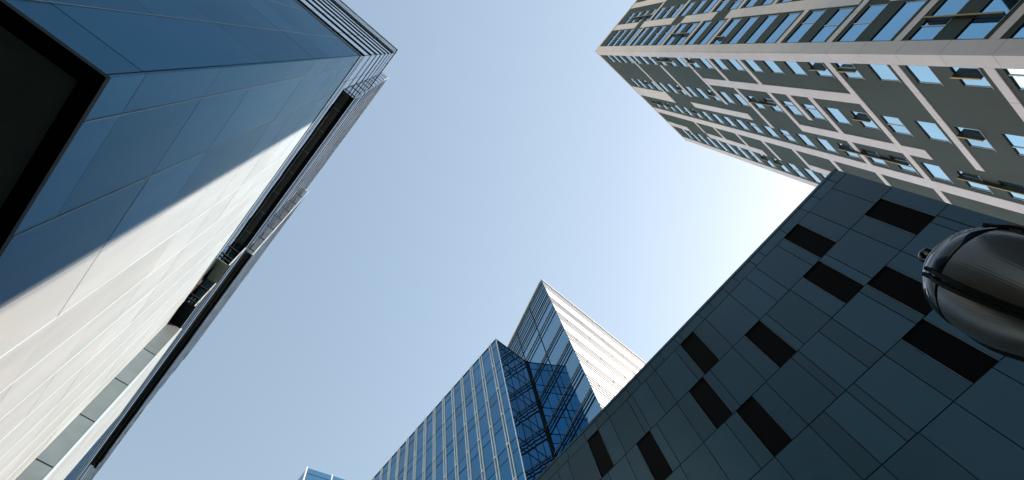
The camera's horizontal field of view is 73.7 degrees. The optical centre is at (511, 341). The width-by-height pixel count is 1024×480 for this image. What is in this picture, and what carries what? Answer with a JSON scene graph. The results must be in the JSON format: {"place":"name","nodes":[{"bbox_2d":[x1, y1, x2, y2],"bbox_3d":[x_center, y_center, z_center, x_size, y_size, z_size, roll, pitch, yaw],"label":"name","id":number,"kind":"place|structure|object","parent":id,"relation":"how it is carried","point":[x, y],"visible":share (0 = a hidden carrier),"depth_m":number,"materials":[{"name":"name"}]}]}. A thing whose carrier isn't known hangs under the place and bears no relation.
{"place":"outdoors","nodes":[
{"label":"outdoors","id":0,"kind":"place"},
{"bbox_2d":[0,0,397,479],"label":"office tower","id":1,"kind":"structure","parent":0,"point":[162,163],"depth_m":17.53,"materials":[{"name":"stone"}]},
{"bbox_2d":[298,467,343,479],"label":"distant tower","id":2,"kind":"structure","parent":0,"point":[309,474],"depth_m":170.82,"materials":[{"name":"blue glass"}]},
{"bbox_2d":[92,0,815,479],"label":"sky","id":3,"kind":"structure","parent":0,"point":[498,154],"materials":[{"name":"blue"}]},
{"bbox_2d":[535,168,1023,479],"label":"dark panel building","id":4,"kind":"structure","parent":0,"point":[815,336],"depth_m":20.16,"materials":[{"name":"metal"}]},
{"bbox_2d":[587,430,614,478],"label":"window","id":5,"kind":"structure","parent":4,"relation":"in","point":[602,458],"depth_m":26.03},
{"bbox_2d":[636,430,673,479],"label":"window","id":6,"kind":"structure","parent":4,"relation":"in","point":[653,456],"depth_m":23.23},
{"bbox_2d":[681,333,719,374],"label":"window","id":7,"kind":"structure","parent":4,"relation":"in","point":[705,359],"depth_m":24.75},
{"bbox_2d":[689,377,733,429],"bbox_3d":[6.558,2.016,22.616,0.060,2.596,0.752,37,-75,-19],"label":"window","id":8,"kind":"structure","parent":4,"relation":"in","point":[714,407],"depth_m":22.54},
{"bbox_2d":[735,395,792,457],"bbox_3d":[7.355,2.454,20.024,0.060,2.606,0.732,37,-75,-19],"label":"window","id":9,"kind":"structure","parent":4,"relation":"in","point":[769,432],"depth_m":19.94,"materials":[{"name":"glass"}]},
{"bbox_2d":[745,320,797,367],"bbox_3d":[8.294,0.063,21.979,0.060,2.596,0.732,37,-75,-19],"label":"window","id":10,"kind":"structure","parent":4,"relation":"in","point":[779,352],"depth_m":21.91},
{"bbox_2d":[783,223,836,258],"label":"window","id":11,"kind":"structure","parent":4,"relation":"in","point":[803,237],"depth_m":23.49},
{"bbox_2d":[802,260,864,304],"bbox_3d":[10.010,-1.869,21.349,0.060,2.596,0.752,37,-75,-19],"label":"window","id":12,"kind":"structure","parent":4,"relation":"in","point":[840,286],"depth_m":21.27,"materials":[{"name":"glass"}]},
{"bbox_2d":[866,265,932,316],"bbox_3d":[10.797,-1.420,18.760,0.060,2.606,0.762,37,-75,-19],"label":"window","id":13,"kind":"structure","parent":4,"relation":"in","point":[902,288],"depth_m":18.87,"materials":[{"name":"glass"}]},
{"bbox_2d":[864,198,936,235],"bbox_3d":[11.727,-3.801,20.719,0.060,2.596,0.732,37,-75,-19],"label":"window","id":14,"kind":"structure","parent":4,"relation":"in","point":[907,219],"depth_m":20.63,"materials":[{"name":"glass"}]},
{"bbox_2d":[901,318,999,383],"bbox_3d":[10.545,0.198,16.553,0.060,2.596,0.752,37,-75,-19],"label":"window","id":15,"kind":"structure","parent":4,"relation":"in","point":[964,360],"depth_m":16.44,"materials":[{"name":"glass"}]},
{"bbox_2d":[595,0,1023,225],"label":"apartment tower","id":16,"kind":"structure","parent":0,"point":[925,98],"depth_m":50.48,"materials":[{"name":"concrete"}]},
{"bbox_2d":[606,30,620,45],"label":"window","id":17,"kind":"structure","parent":16,"relation":"in","point":[618,31],"depth_m":105.96,"materials":[{"name":"blue glass"}]},
{"bbox_2d":[611,30,626,45],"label":"window","id":18,"kind":"structure","parent":16,"relation":"in","point":[624,31],"depth_m":102.52,"materials":[{"name":"blue glass"}]},
{"bbox_2d":[617,29,633,45],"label":"window","id":19,"kind":"structure","parent":16,"relation":"in","point":[631,30],"depth_m":99.11,"materials":[{"name":"blue glass"}]},
{"bbox_2d":[624,28,641,45],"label":"window","id":20,"kind":"structure","parent":16,"relation":"in","point":[636,32],"depth_m":95.63,"materials":[{"name":"blue glass"}]},
{"bbox_2d":[630,27,649,45],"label":"window","id":21,"kind":"structure","parent":16,"relation":"in","point":[643,32],"depth_m":92.22,"materials":[{"name":"blue glass"}]},
{"bbox_2d":[638,26,657,45],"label":"window","id":22,"kind":"structure","parent":16,"relation":"in","point":[653,29],"depth_m":88.81,"materials":[{"name":"blue glass"}]},
{"bbox_2d":[644,9,656,20],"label":"window","id":23,"kind":"structure","parent":16,"relation":"in","point":[654,10],"depth_m":94.71,"materials":[{"name":"blue glass"}]},
{"bbox_2d":[647,57,657,64],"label":"window","id":24,"kind":"structure","parent":16,"relation":"in","point":[649,58],"depth_m":86.62,"materials":[{"name":"blue glass"}]},
{"bbox_2d":[649,81,661,90],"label":"window","id":25,"kind":"structure","parent":16,"relation":"in","point":[652,83],"depth_m":98.72,"materials":[{"name":"blue glass"}]},
{"bbox_2d":[647,26,666,44],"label":"window","id":26,"kind":"structure","parent":16,"relation":"in","point":[662,28],"depth_m":85.44,"materials":[{"name":"blue glass"}]},
{"bbox_2d":[652,7,665,19],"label":"window","id":27,"kind":"structure","parent":16,"relation":"in","point":[661,10],"depth_m":91.36,"materials":[{"name":"blue glass"}]},
{"bbox_2d":[655,57,667,65],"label":"window","id":28,"kind":"structure","parent":16,"relation":"in","point":[663,63],"depth_m":83.29,"materials":[{"name":"blue glass"}]},
{"bbox_2d":[657,82,670,92],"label":"window","id":29,"kind":"structure","parent":16,"relation":"in","point":[660,84],"depth_m":95.13,"materials":[{"name":"blue glass"}]},
{"bbox_2d":[655,24,676,44],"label":"window","id":30,"kind":"structure","parent":16,"relation":"in","point":[671,27],"depth_m":82.00,"materials":[{"name":"blue glass"}]},
{"bbox_2d":[660,5,675,18],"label":"window","id":31,"kind":"structure","parent":16,"relation":"in","point":[669,10],"depth_m":87.94,"materials":[{"name":"blue glass"}]},
{"bbox_2d":[664,57,678,66],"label":"window","id":32,"kind":"structure","parent":16,"relation":"in","point":[673,63],"depth_m":79.64,"materials":[{"name":"blue glass"}]},
{"bbox_2d":[666,84,678,93],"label":"window","id":33,"kind":"structure","parent":16,"relation":"in","point":[668,85],"depth_m":91.77,"materials":[{"name":"blue glass"}]},
{"bbox_2d":[664,23,687,44],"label":"window","id":34,"kind":"structure","parent":16,"relation":"in","point":[682,26],"depth_m":78.59,"materials":[{"name":"blue glass"}]},
{"bbox_2d":[669,3,685,17],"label":"window","id":35,"kind":"structure","parent":16,"relation":"in","point":[680,6],"depth_m":84.55,"materials":[{"name":"blue glass"}]},
{"bbox_2d":[674,85,688,95],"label":"window","id":36,"kind":"structure","parent":16,"relation":"in","point":[683,92],"depth_m":88.29,"materials":[{"name":"blue glass"}]},
{"bbox_2d":[675,58,689,67],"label":"window","id":37,"kind":"structure","parent":16,"relation":"in","point":[679,60],"depth_m":76.28,"materials":[{"name":"blue glass"}]},
{"bbox_2d":[680,128,693,139],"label":"window","id":38,"kind":"structure","parent":16,"relation":"in","point":[683,130],"depth_m":112.79,"materials":[{"name":"blue glass"}]},
{"bbox_2d":[675,22,699,44],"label":"window","id":39,"kind":"structure","parent":16,"relation":"in","point":[693,25],"depth_m":75.10,"materials":[{"name":"blue glass"}]},
{"bbox_2d":[679,1,696,15],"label":"window","id":40,"kind":"structure","parent":16,"relation":"in","point":[691,4],"depth_m":81.12,"materials":[{"name":"blue glass"}]},
{"bbox_2d":[682,107,694,116],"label":"window","id":41,"kind":"structure","parent":16,"relation":"in","point":[684,108],"depth_m":96.65,"materials":[{"name":"blue glass"}]},
{"bbox_2d":[683,86,698,97],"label":"window","id":42,"kind":"structure","parent":16,"relation":"in","point":[688,89],"depth_m":84.97,"materials":[{"name":"blue glass"}]},
{"bbox_2d":[686,58,701,68],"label":"window","id":43,"kind":"structure","parent":16,"relation":"in","point":[695,65],"depth_m":72.86,"materials":[{"name":"blue glass"}]},
{"bbox_2d":[688,131,701,142],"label":"window","id":44,"kind":"structure","parent":16,"relation":"in","point":[691,133],"depth_m":109.59,"materials":[{"name":"blue glass"}]},
{"bbox_2d":[691,109,703,118],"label":"window","id":45,"kind":"structure","parent":16,"relation":"in","point":[698,115],"depth_m":93.26,"materials":[{"name":"blue glass"}]},
{"bbox_2d":[690,0,706,14],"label":"window","id":46,"kind":"structure","parent":16,"relation":"in","point":[698,7],"depth_m":77.71,"materials":[{"name":"blue glass"}]},
{"bbox_2d":[686,21,711,44],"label":"window","id":47,"kind":"structure","parent":16,"relation":"in","point":[706,23],"depth_m":71.75,"materials":[{"name":"blue glass"}]},
{"bbox_2d":[694,88,710,99],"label":"window","id":48,"kind":"structure","parent":16,"relation":"in","point":[698,90],"depth_m":81.50,"materials":[{"name":"blue glass"}]},
{"bbox_2d":[695,133,710,145],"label":"window","id":49,"kind":"structure","parent":16,"relation":"in","point":[698,135],"depth_m":106.23,"materials":[{"name":"blue glass"}]},
{"bbox_2d":[698,58,714,68],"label":"window","id":50,"kind":"structure","parent":16,"relation":"in","point":[703,61],"depth_m":69.49,"materials":[{"name":"blue glass"}]},
{"bbox_2d":[700,111,713,121],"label":"window","id":51,"kind":"structure","parent":16,"relation":"in","point":[705,114],"depth_m":90.08,"materials":[{"name":"blue glass"}]},
{"bbox_2d":[702,0,717,12],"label":"window","id":52,"kind":"structure","parent":16,"relation":"in","point":[713,2],"depth_m":74.30,"materials":[{"name":"blue glass"}]},
{"bbox_2d":[704,136,719,148],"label":"window","id":53,"kind":"structure","parent":16,"relation":"in","point":[707,138],"depth_m":102.75,"materials":[{"name":"blue glass"}]},
{"bbox_2d":[699,19,726,43],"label":"window","id":54,"kind":"structure","parent":16,"relation":"in","point":[719,23],"depth_m":68.29,"materials":[{"name":"blue glass"}]},
{"bbox_2d":[706,90,722,101],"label":"window","id":55,"kind":"structure","parent":16,"relation":"in","point":[716,97],"depth_m":77.93,"materials":[{"name":"blue glass"}]},
{"bbox_2d":[710,113,725,124],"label":"window","id":56,"kind":"structure","parent":16,"relation":"in","point":[716,117],"depth_m":86.54,"materials":[{"name":"blue glass"}]},
{"bbox_2d":[712,59,729,70],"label":"window","id":57,"kind":"structure","parent":16,"relation":"in","point":[718,62],"depth_m":66.08,"materials":[{"name":"blue glass"}]},
{"bbox_2d":[714,139,728,151],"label":"window","id":58,"kind":"structure","parent":16,"relation":"in","point":[717,141],"depth_m":99.38,"materials":[{"name":"blue glass"}]},
{"bbox_2d":[714,0,729,11],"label":"window","id":59,"kind":"structure","parent":16,"relation":"in","point":[724,2],"depth_m":70.95,"materials":[{"name":"blue glass"}]},
{"bbox_2d":[717,91,735,103],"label":"window","id":60,"kind":"structure","parent":16,"relation":"in","point":[723,94],"depth_m":74.71,"materials":[{"name":"blue glass"}]},
{"bbox_2d":[712,18,741,43],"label":"window","id":61,"kind":"structure","parent":16,"relation":"in","point":[735,21],"depth_m":64.85,"materials":[{"name":"blue glass"}]},
{"bbox_2d":[722,116,737,127],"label":"window","id":62,"kind":"structure","parent":16,"relation":"in","point":[726,119],"depth_m":83.15,"materials":[{"name":"blue glass"}]},
{"bbox_2d":[723,142,739,155],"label":"window","id":63,"kind":"structure","parent":16,"relation":"in","point":[726,144],"depth_m":96.02,"materials":[{"name":"blue glass"}]},
{"bbox_2d":[728,0,742,9],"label":"window","id":64,"kind":"structure","parent":16,"relation":"in","point":[737,2],"depth_m":67.57,"materials":[{"name":"blue glass"}]},
{"bbox_2d":[726,59,745,71],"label":"window","id":65,"kind":"structure","parent":16,"relation":"in","point":[734,63],"depth_m":62.63,"materials":[{"name":"blue glass"}]},
{"bbox_2d":[731,93,750,106],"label":"window","id":66,"kind":"structure","parent":16,"relation":"in","point":[737,96],"depth_m":71.22,"materials":[{"name":"blue glass"}]},
{"bbox_2d":[734,119,749,130],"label":"window","id":67,"kind":"structure","parent":16,"relation":"in","point":[739,122],"depth_m":79.67,"materials":[{"name":"blue glass"}]},
{"bbox_2d":[733,145,752,160],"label":"window","id":68,"kind":"structure","parent":16,"relation":"in","point":[739,149],"depth_m":92.45,"materials":[{"name":"blue glass"}]},
{"bbox_2d":[727,16,759,43],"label":"window","id":69,"kind":"structure","parent":16,"relation":"in","point":[745,27],"depth_m":61.44,"materials":[{"name":"blue glass"}]},
{"bbox_2d":[743,0,757,7],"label":"window","id":70,"kind":"structure","parent":16,"relation":"in","point":[750,3],"depth_m":64.20,"materials":[{"name":"blue glass"}]},
{"bbox_2d":[743,60,763,72],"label":"window","id":71,"kind":"structure","parent":16,"relation":"in","point":[753,66],"depth_m":59.18,"materials":[{"name":"blue glass"}]},
{"bbox_2d":[745,149,764,164],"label":"window","id":72,"kind":"structure","parent":16,"relation":"in","point":[751,153],"depth_m":89.00,"materials":[{"name":"blue glass"}]},
{"bbox_2d":[747,122,764,134],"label":"window","id":73,"kind":"structure","parent":16,"relation":"in","point":[754,126],"depth_m":76.35,"materials":[{"name":"blue glass"}]},
{"bbox_2d":[746,96,766,109],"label":"window","id":74,"kind":"structure","parent":16,"relation":"in","point":[759,106],"depth_m":67.85,"materials":[{"name":"blue glass"}]},
{"bbox_2d":[743,14,779,43],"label":"window","id":75,"kind":"structure","parent":16,"relation":"in","point":[769,19],"depth_m":58.05,"materials":[{"name":"blue glass"}]},
{"bbox_2d":[761,0,773,4],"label":"window","id":76,"kind":"structure","parent":16,"relation":"in","point":[765,2],"depth_m":60.82,"materials":[{"name":"blue glass"}]},
{"bbox_2d":[759,154,776,168],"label":"window","id":77,"kind":"structure","parent":16,"relation":"in","point":[769,162],"depth_m":85.51,"materials":[{"name":"blue glass"}]},
{"bbox_2d":[761,125,780,138],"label":"window","id":78,"kind":"structure","parent":16,"relation":"in","point":[768,129],"depth_m":72.95,"materials":[{"name":"blue glass"}]},
{"bbox_2d":[762,98,783,112],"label":"window","id":79,"kind":"structure","parent":16,"relation":"in","point":[777,109],"depth_m":64.31,"materials":[{"name":"blue glass"}]},
{"bbox_2d":[761,60,785,74],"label":"window","id":80,"kind":"structure","parent":16,"relation":"in","point":[771,65],"depth_m":55.81,"materials":[{"name":"blue glass"}]},
{"bbox_2d":[763,12,800,42],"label":"window","id":81,"kind":"structure","parent":16,"relation":"in","point":[788,20],"depth_m":54.60,"materials":[{"name":"blue glass"}]},
{"bbox_2d":[772,158,792,174],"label":"window","id":82,"kind":"structure","parent":16,"relation":"in","point":[782,167],"depth_m":82.18,"materials":[{"name":"blue glass"}]},
{"bbox_2d":[778,129,798,143],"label":"window","id":83,"kind":"structure","parent":16,"relation":"in","point":[784,133],"depth_m":69.47,"materials":[{"name":"blue glass"}]},
{"bbox_2d":[781,101,804,116],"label":"window","id":84,"kind":"structure","parent":16,"relation":"in","point":[790,106],"depth_m":60.98,"materials":[{"name":"blue glass"}]},
{"bbox_2d":[783,61,807,75],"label":"window","id":85,"kind":"structure","parent":16,"relation":"in","point":[794,67],"depth_m":52.36,"materials":[{"name":"blue glass"}]},
{"bbox_2d":[786,162,807,179],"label":"window","id":86,"kind":"structure","parent":16,"relation":"in","point":[793,167],"depth_m":78.74,"materials":[{"name":"blue glass"}]},
{"bbox_2d":[784,9,826,42],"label":"window","id":87,"kind":"structure","parent":16,"relation":"in","point":[810,20],"depth_m":51.18,"materials":[{"name":"blue glass"}]},
{"bbox_2d":[795,133,817,148],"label":"window","id":88,"kind":"structure","parent":16,"relation":"in","point":[804,138],"depth_m":66.02,"materials":[{"name":"blue glass"}]},
{"bbox_2d":[801,167,820,183],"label":"window","id":89,"kind":"structure","parent":16,"relation":"in","point":[809,172],"depth_m":75.36,"materials":[{"name":"blue glass"}]},
{"bbox_2d":[801,104,826,120],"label":"window","id":90,"kind":"structure","parent":16,"relation":"in","point":[811,109],"depth_m":57.56,"materials":[{"name":"blue glass"}]},
{"bbox_2d":[606,10,1023,201],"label":"far windows","id":91,"kind":"structure","parent":16,"relation":"in","point":[1016,142],"depth_m":44.71,"materials":[{"name":"blue glass"}]},
{"bbox_2d":[807,62,834,77],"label":"window","id":92,"kind":"structure","parent":16,"relation":"in","point":[826,73],"depth_m":48.84,"materials":[{"name":"blue glass"}]},
{"bbox_2d":[814,137,838,153],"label":"window","id":93,"kind":"structure","parent":16,"relation":"in","point":[824,143],"depth_m":62.61,"materials":[{"name":"blue glass"}]},
{"bbox_2d":[809,6,855,41],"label":"window","id":94,"kind":"structure","parent":16,"relation":"in","point":[836,19],"depth_m":47.76,"materials":[{"name":"blue glass"}]},
{"bbox_2d":[824,107,852,125],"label":"window","id":95,"kind":"structure","parent":16,"relation":"in","point":[836,114],"depth_m":54.14,"materials":[{"name":"blue glass"}]},
{"bbox_2d":[837,143,861,159],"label":"window","id":96,"kind":"structure","parent":16,"relation":"in","point":[853,155],"depth_m":59.21,"materials":[{"name":"blue glass"}]},
{"bbox_2d":[834,63,865,79],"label":"window","id":97,"kind":"structure","parent":16,"relation":"in","point":[857,76],"depth_m":45.37,"materials":[{"name":"blue glass"}]},
{"bbox_2d":[836,2,889,41],"bbox_3d":[22.736,-20.594,44.233,0.205,2.196,2.956,37,-75,-19],"label":"window","id":98,"kind":"structure","parent":16,"relation":"in","point":[872,11],"depth_m":44.33,"materials":[{"name":"blue glass"}]},
{"bbox_2d":[850,111,880,130],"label":"window","id":99,"kind":"structure","parent":16,"relation":"in","point":[871,125],"depth_m":50.67,"materials":[{"name":"blue glass"}]},
{"bbox_2d":[860,148,888,166],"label":"window","id":100,"kind":"structure","parent":16,"relation":"in","point":[876,161],"depth_m":55.84,"materials":[{"name":"blue glass"}]},
{"bbox_2d":[866,64,901,82],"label":"window","id":101,"kind":"structure","parent":16,"relation":"in","point":[882,72],"depth_m":42.07,"materials":[{"name":"blue glass"}]},
{"bbox_2d":[879,115,913,136],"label":"window","id":102,"kind":"structure","parent":16,"relation":"in","point":[894,124],"depth_m":47.27,"materials":[{"name":"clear glass"}]},
{"bbox_2d":[869,0,927,40],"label":"window","id":103,"kind":"structure","parent":16,"relation":"in","point":[908,9],"depth_m":40.91,"materials":[{"name":"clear glass"}]},
{"bbox_2d":[889,155,918,174],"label":"window","id":104,"kind":"structure","parent":16,"relation":"in","point":[910,169],"depth_m":52.27,"materials":[{"name":"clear glass"}]},
{"bbox_2d":[903,65,943,85],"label":"window","id":105,"kind":"structure","parent":16,"relation":"in","point":[922,74],"depth_m":38.64,"materials":[{"name":"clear glass"}]},
{"bbox_2d":[913,120,951,143],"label":"window","id":106,"kind":"structure","parent":16,"relation":"in","point":[932,131],"depth_m":43.84,"materials":[{"name":"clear glass"}]},
{"bbox_2d":[920,162,953,183],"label":"window","id":107,"kind":"structure","parent":16,"relation":"in","point":[936,172],"depth_m":48.92,"materials":[{"name":"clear glass"}]},
{"bbox_2d":[908,0,969,39],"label":"window","id":108,"kind":"structure","parent":16,"relation":"in","point":[928,30],"depth_m":37.54,"materials":[{"name":"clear glass"}]},
{"bbox_2d":[948,67,993,88],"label":"window","id":109,"kind":"structure","parent":16,"relation":"in","point":[983,83],"depth_m":35.15,"materials":[{"name":"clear glass"}]},
{"bbox_2d":[953,126,996,151],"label":"window","id":110,"kind":"structure","parent":16,"relation":"in","point":[985,145],"depth_m":40.37,"materials":[{"name":"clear glass"}]},
{"bbox_2d":[952,0,1020,39],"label":"window","id":111,"kind":"structure","parent":16,"relation":"in","point":[978,28],"depth_m":34.14,"materials":[{"name":"blue glass"}]},
{"bbox_2d":[1003,69,1023,90],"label":"window","id":112,"kind":"structure","parent":16,"relation":"in","point":[1016,76],"depth_m":32.39,"materials":[{"name":"clear glass"}]},
{"label":"ground","id":113,"kind":"structure","parent":0,"visible":0},
{"bbox_2d":[372,339,555,479],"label":"glass block","id":114,"kind":"structure","parent":113,"relation":"on","point":[484,420],"depth_m":76.87,"materials":[{"name":"blue glass"}]},
{"bbox_2d":[507,279,645,456],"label":"wedge tower","id":115,"kind":"structure","parent":113,"relation":"on","point":[584,368],"depth_m":80.67,"materials":[{"name":"blue glass"}]},
{"bbox_2d":[918,222,1023,361],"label":"street lamp","id":116,"kind":"object","parent":113,"relation":"on","point":[973,283],"visible":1,"depth_m":2.85,"materials":[{"name":"metal"}]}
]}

